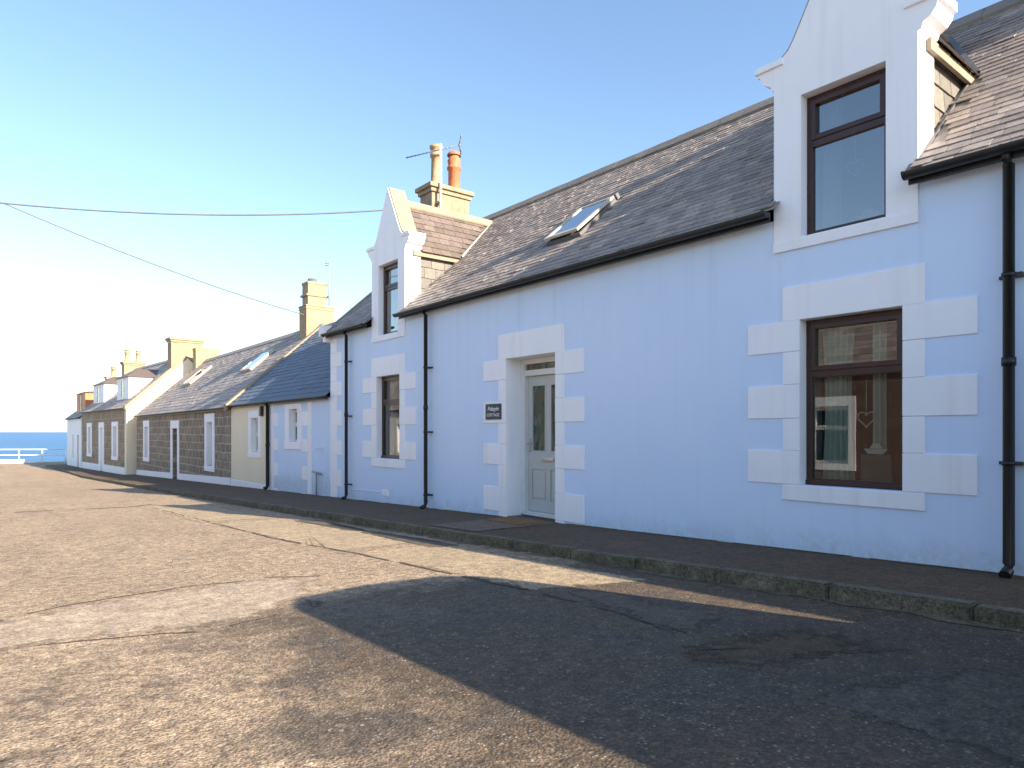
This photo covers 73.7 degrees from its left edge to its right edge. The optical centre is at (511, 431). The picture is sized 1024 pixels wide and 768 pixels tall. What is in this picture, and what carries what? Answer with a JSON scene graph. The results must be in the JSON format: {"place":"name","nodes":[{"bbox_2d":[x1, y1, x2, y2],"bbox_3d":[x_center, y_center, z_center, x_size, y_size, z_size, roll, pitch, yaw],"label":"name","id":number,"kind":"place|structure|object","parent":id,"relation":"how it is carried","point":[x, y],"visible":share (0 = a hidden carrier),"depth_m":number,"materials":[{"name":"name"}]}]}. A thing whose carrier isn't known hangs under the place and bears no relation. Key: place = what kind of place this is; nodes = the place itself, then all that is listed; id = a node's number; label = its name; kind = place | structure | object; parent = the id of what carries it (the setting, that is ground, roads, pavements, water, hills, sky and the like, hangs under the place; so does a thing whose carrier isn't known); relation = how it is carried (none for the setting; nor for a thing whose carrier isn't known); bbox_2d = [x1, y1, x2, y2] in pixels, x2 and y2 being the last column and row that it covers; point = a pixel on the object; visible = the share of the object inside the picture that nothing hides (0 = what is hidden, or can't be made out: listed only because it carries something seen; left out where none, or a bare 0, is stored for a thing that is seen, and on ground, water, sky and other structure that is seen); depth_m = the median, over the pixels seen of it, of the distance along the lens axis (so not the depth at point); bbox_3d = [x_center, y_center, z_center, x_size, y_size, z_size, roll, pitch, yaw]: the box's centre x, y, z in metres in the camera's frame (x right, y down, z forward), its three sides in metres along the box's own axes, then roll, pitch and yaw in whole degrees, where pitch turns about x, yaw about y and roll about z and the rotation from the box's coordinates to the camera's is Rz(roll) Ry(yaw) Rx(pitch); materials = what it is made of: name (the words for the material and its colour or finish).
{"place":"outdoors","nodes":[
{"label":"outdoors","id":0,"kind":"place"},
{"bbox_2d":[0,432,66,461],"bbox_3d":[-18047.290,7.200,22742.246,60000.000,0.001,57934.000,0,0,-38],"label":"sea","id":1,"kind":"structure","parent":0,"point":[33,440],"depth_m":364.28,"materials":[{"name":"liquid"}]},
{"bbox_2d":[0,0,1001,431],"label":"sky","id":2,"kind":"structure","parent":0,"point":[156,106],"materials":[{"name":"blue"}]},
{"bbox_2d":[0,461,1023,767],"bbox_3d":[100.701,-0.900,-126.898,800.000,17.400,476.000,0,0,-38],"label":"road","id":3,"kind":"structure","parent":0,"point":[372,663],"depth_m":3.73,"materials":[{"name":"grey asphalt"}]},
{"bbox_2d":[0,459,24,463],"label":"wall","id":4,"kind":"structure","parent":3,"relation":"on","point":[12,461],"depth_m":51.61,"materials":[{"name":"white paint"}]},
{"bbox_2d":[0,449,65,462],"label":"railing","id":5,"kind":"object","parent":3,"relation":"on","point":[32,449],"visible":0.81,"depth_m":52.67,"materials":[{"name":"white metal"}]},
{"bbox_2d":[26,504,149,511],"bbox_3d":[-9.778,1.669,14.583,3.833,0.023,0.593,0,0,-33],"label":"road seam","id":6,"kind":"object","parent":3,"relation":"on","point":[95,508],"visible":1,"depth_m":14.82,"materials":[{"name":"black asphalt"}]},
{"bbox_2d":[64,366,117,467],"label":"cottage","id":7,"kind":"structure","parent":3,"relation":"on","point":[74,433],"depth_m":45.20,"materials":[{"name":"white paint"}]},
{"bbox_2d":[79,337,204,474],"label":"cottage","id":8,"kind":"structure","parent":3,"relation":"on","point":[109,432],"depth_m":36.64,"materials":[{"name":"white paint"}]},
{"bbox_2d":[0,576,300,620],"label":"road seam","id":9,"kind":"object","parent":3,"relation":"on","point":[141,593],"visible":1,"depth_m":5.73,"materials":[{"name":"black asphalt"}]},
{"bbox_2d":[0,579,306,648],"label":"road patch","id":10,"kind":"object","parent":3,"relation":"on","point":[179,609],"visible":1,"depth_m":5.10,"materials":[{"name":"grey asphalt"}]},
{"bbox_2d":[42,615,274,644],"bbox_3d":[-2.614,1.332,4.360,2.158,0.011,0.217,0,0,-29],"label":"road seam","id":11,"kind":"object","parent":3,"relation":"on","point":[148,634],"visible":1,"depth_m":4.47,"materials":[{"name":"black asphalt"}]},
{"bbox_2d":[140,503,271,522],"bbox_3d":[-6.255,1.592,13.672,1.438,0.131,4.854,0,0,-38],"label":"road patch","id":12,"kind":"object","parent":3,"relation":"on","point":[202,512],"visible":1,"depth_m":13.32,"materials":[{"name":"grey asphalt"}]},
{"bbox_2d":[132,278,334,484],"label":"cottage","id":13,"kind":"structure","parent":3,"relation":"on","point":[183,427],"depth_m":26.47,"materials":[{"name":"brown stone"}]},
{"bbox_2d":[211,422,211,464],"bbox_3d":[-10.477,0.415,24.074,0.084,1.524,0.694,0,0,-38],"label":"window","id":14,"kind":"structure","parent":13,"relation":"in","point":[211,422],"depth_m":24.30,"materials":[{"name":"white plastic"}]},
{"bbox_2d":[325,262,333,305],"bbox_3d":[-6.501,-5.275,24.279,0.313,1.550,0.043,0,0,4],"label":"tv aerial","id":15,"kind":"object","parent":13,"relation":"attached to","point":[329,263],"visible":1,"depth_m":24.27,"materials":[{"name":"grey metal"}]},
{"bbox_2d":[224,322,349,495],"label":"cottage","id":16,"kind":"structure","parent":3,"relation":"on","point":[280,424],"depth_m":18.87,"materials":[{"name":"paint"}]},
{"bbox_2d":[256,418,257,450],"bbox_3d":[-7.465,0.080,20.247,0.084,0.994,0.634,0,0,-38],"label":"window","id":17,"kind":"structure","parent":16,"relation":"in","point":[256,418],"depth_m":20.43,"materials":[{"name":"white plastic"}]},
{"bbox_2d":[294,409,296,440],"bbox_3d":[-5.550,-0.175,17.834,0.084,0.844,0.594,0,0,-38],"label":"window","id":18,"kind":"structure","parent":16,"relation":"in","point":[295,410],"depth_m":18.00,"materials":[{"name":"white plastic"}]},
{"bbox_2d":[314,446,325,495],"bbox_3d":[-4.589,0.945,16.376,0.050,1.210,0.640,0,0,-38],"label":"door frame","id":19,"kind":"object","parent":16,"relation":"in","point":[315,447],"depth_m":16.27,"materials":[{"name":"white wood"}]},
{"bbox_2d":[213,518,406,549],"bbox_3d":[-3.035,1.461,10.033,1.394,0.123,4.591,0,0,-40],"label":"road patch","id":20,"kind":"object","parent":3,"relation":"on","point":[292,529],"visible":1,"depth_m":9.70,"materials":[{"name":"grey asphalt"}]},
{"bbox_2d":[305,599,319,606],"bbox_3d":[-1.543,1.335,5.364,0.359,0.016,0.572,0,0,-38],"label":"road patch","id":21,"kind":"object","parent":3,"relation":"on","point":[313,604],"visible":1,"depth_m":5.31,"materials":[{"name":"grey asphalt"}]},
{"bbox_2d":[297,520,457,546],"bbox_3d":[-2.161,1.444,9.962,0.410,0.126,4.689,0,0,-39],"label":"road patch","id":22,"kind":"object","parent":3,"relation":"on","point":[421,541],"visible":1,"depth_m":9.40,"materials":[{"name":"grey asphalt"}]},
{"bbox_2d":[155,508,685,632],"bbox_3d":[-3.336,1.453,9.546,0.216,0.370,13.714,0,0,-41],"label":"road seam","id":23,"kind":"object","parent":3,"relation":"on","point":[633,616],"visible":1,"depth_m":6.02,"materials":[{"name":"black asphalt"}]},
{"bbox_2d":[349,545,646,589],"bbox_3d":[-0.336,1.351,6.971,1.319,0.095,3.514,0,0,-38],"label":"road patch","id":24,"kind":"object","parent":3,"relation":"on","point":[511,570],"visible":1,"depth_m":6.77,"materials":[{"name":"grey asphalt"}]},
{"bbox_2d":[45,465,1023,628],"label":"kerb","id":25,"kind":"structure","parent":3,"relation":"on","point":[962,609],"depth_m":5.94,"materials":[{"name":"concrete"}]},
{"bbox_2d":[117,484,1023,632],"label":"gutter moss","id":26,"kind":"object","parent":3,"relation":"on","point":[961,621],"visible":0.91,"depth_m":5.46,"materials":[{"name":"green plant"}]},
{"bbox_2d":[568,588,724,629],"bbox_3d":[0.858,1.290,5.033,0.724,0.045,1.662,0,0,-38],"label":"road patch","id":27,"kind":"object","parent":3,"relation":"on","point":[678,618],"visible":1,"depth_m":4.88,"materials":[{"name":"grey asphalt"}]},
{"bbox_2d":[319,0,1023,578],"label":"cottage","id":28,"kind":"structure","parent":3,"relation":"on","point":[633,342],"depth_m":7.56,"materials":[{"name":"paint"}]},
{"bbox_2d":[381,375,398,458],"bbox_3d":[-2.382,-0.303,13.812,0.090,1.669,0.974,0,0,-38],"label":"window","id":29,"kind":"structure","parent":28,"relation":"in","point":[385,401],"depth_m":14.11,"materials":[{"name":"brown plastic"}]},
{"bbox_2d":[390,380,397,454],"bbox_3d":[-2.458,-0.280,14.163,0.093,1.720,0.224,0,0,-38],"label":"curtain","id":30,"kind":"object","parent":28,"relation":"hanging from","point":[393,395],"visible":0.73,"depth_m":14.11,"materials":[{"name":"white fabric"}]},
{"bbox_2d":[406,134,461,207],"bbox_3d":[-1.933,-6.017,16.917,1.382,2.634,0.358,0,0,-6],"label":"tv aerial","id":31,"kind":"object","parent":28,"relation":"attached to","point":[440,201],"visible":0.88,"depth_m":16.81,"materials":[{"name":"white metal"}]},
{"bbox_2d":[486,403,500,419],"bbox_3d":[-0.300,-0.325,10.926,0.016,0.250,0.410,0,0,-38],"label":"house sign","id":32,"kind":"object","parent":28,"relation":"attached to","point":[493,411],"visible":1,"depth_m":10.91,"materials":[{"name":"stone"}]},
{"bbox_2d":[527,374,554,513],"bbox_3d":[0.546,0.181,10.468,0.120,2.117,0.956,0,0,-38],"label":"door","id":33,"kind":"structure","parent":28,"relation":"in","point":[541,389],"depth_m":10.61,"materials":[{"name":"grey paint"}]},
{"bbox_2d":[822,325,854,479],"bbox_3d":[3.298,-0.280,6.909,0.093,1.721,0.344,0,0,-38],"label":"curtain","id":34,"kind":"object","parent":28,"relation":"hanging from","point":[838,348],"visible":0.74,"depth_m":6.90,"materials":[{"name":"white fabric"}]},
{"bbox_2d":[805,308,902,489],"bbox_3d":[3.328,-0.303,6.617,0.090,1.669,0.974,0,0,-38],"label":"window","id":35,"kind":"structure","parent":28,"relation":"in","point":[813,371],"depth_m":6.72,"materials":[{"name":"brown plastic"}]},
{"bbox_2d":[857,379,875,427],"bbox_3d":[3.412,-0.273,6.576,0.014,0.474,0.179,0,0,-38],"label":"hanging heart","id":36,"kind":"object","parent":28,"relation":"hanging from","point":[866,413],"visible":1,"depth_m":6.57,"materials":[{"name":"white ceramic"}]},
{"bbox_2d":[861,454,892,481],"bbox_3d":[3.489,0.375,6.535,0.060,0.320,0.280,0,0,-38],"label":"small wooden table","id":37,"kind":"object","parent":28,"relation":"in","point":[877,467],"visible":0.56,"depth_m":6.51,"materials":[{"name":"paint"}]},
{"bbox_2d":[864,443,888,453],"bbox_3d":[3.489,0.160,6.535,0.050,0.100,0.220,0,0,-38],"label":"ornament","id":38,"kind":"object","parent":37,"relation":"on","point":[876,451],"visible":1,"depth_m":6.52,"materials":[{"name":"white ceramic"}]},
{"bbox_2d":[873,321,886,454],"bbox_3d":[3.583,-0.280,6.646,0.128,1.720,0.084,0,0,5],"label":"curtain","id":39,"kind":"object","parent":28,"relation":"hanging from","point":[880,384],"visible":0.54,"depth_m":6.63,"materials":[{"name":"white fabric"}]},
{"bbox_2d":[684,629,903,665],"bbox_3d":[1.543,1.254,3.984,1.577,0.031,0.978,0,0,-26],"label":"road patch","id":40,"kind":"object","parent":3,"relation":"on","point":[776,649],"visible":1,"depth_m":3.96,"materials":[{"name":"grey asphalt"}]},
{"bbox_2d":[811,668,1023,766],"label":"road patch","id":41,"kind":"object","parent":3,"relation":"on","point":[975,707],"visible":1,"depth_m":3.07,"materials":[{"name":"grey asphalt"}]},
{"bbox_3d":[-15.606,-2.494,13.917,0.353,9.500,0.296,0,0,-38],"label":"utility pole","id":42,"kind":"object","parent":3,"relation":"on","visible":0},
{"bbox_2d":[0,201,304,314],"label":"overhead cable","id":43,"kind":"object","parent":42,"relation":"attached to","point":[145,260],"visible":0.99,"depth_m":19.78,"materials":[{"name":"black rubber"}]},
{"bbox_2d":[0,202,382,215],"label":"overhead cable","id":44,"kind":"object","parent":42,"relation":"attached to","point":[189,214],"visible":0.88,"depth_m":15.95,"materials":[{"name":"black rubber"}]},
{"bbox_2d":[50,464,1023,608],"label":"pavement","id":45,"kind":"structure","parent":0,"point":[983,587],"depth_m":7.09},
{"bbox_2d":[241,486,497,515],"bbox_3d":[-4.343,1.507,16.025,0.072,0.364,13.496,0,0,-38],"label":"pavement moss","id":46,"kind":"object","parent":45,"relation":"on","point":[399,504],"visible":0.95,"depth_m":13.05,"materials":[{"name":"green plant"}]},
{"bbox_2d":[432,519,557,530],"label":"pavement slab","id":47,"kind":"structure","parent":45,"relation":"on","point":[478,525],"depth_m":9.56,"materials":[{"name":"grey concrete"}]},
{"bbox_2d":[484,517,546,524],"bbox_3d":[0.043,1.304,10.031,0.520,0.022,0.860,0,-2,-34],"label":"doormat","id":48,"kind":"object","parent":47,"relation":"on","point":[515,520],"visible":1,"depth_m":9.95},
{"bbox_2d":[573,524,997,572],"bbox_3d":[4.205,1.136,5.255,0.071,0.298,11.024,0,0,-38],"label":"pavement moss","id":49,"kind":"object","parent":45,"relation":"on","point":[811,551],"visible":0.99,"depth_m":6.72,"materials":[{"name":"green plant"}]}
]}

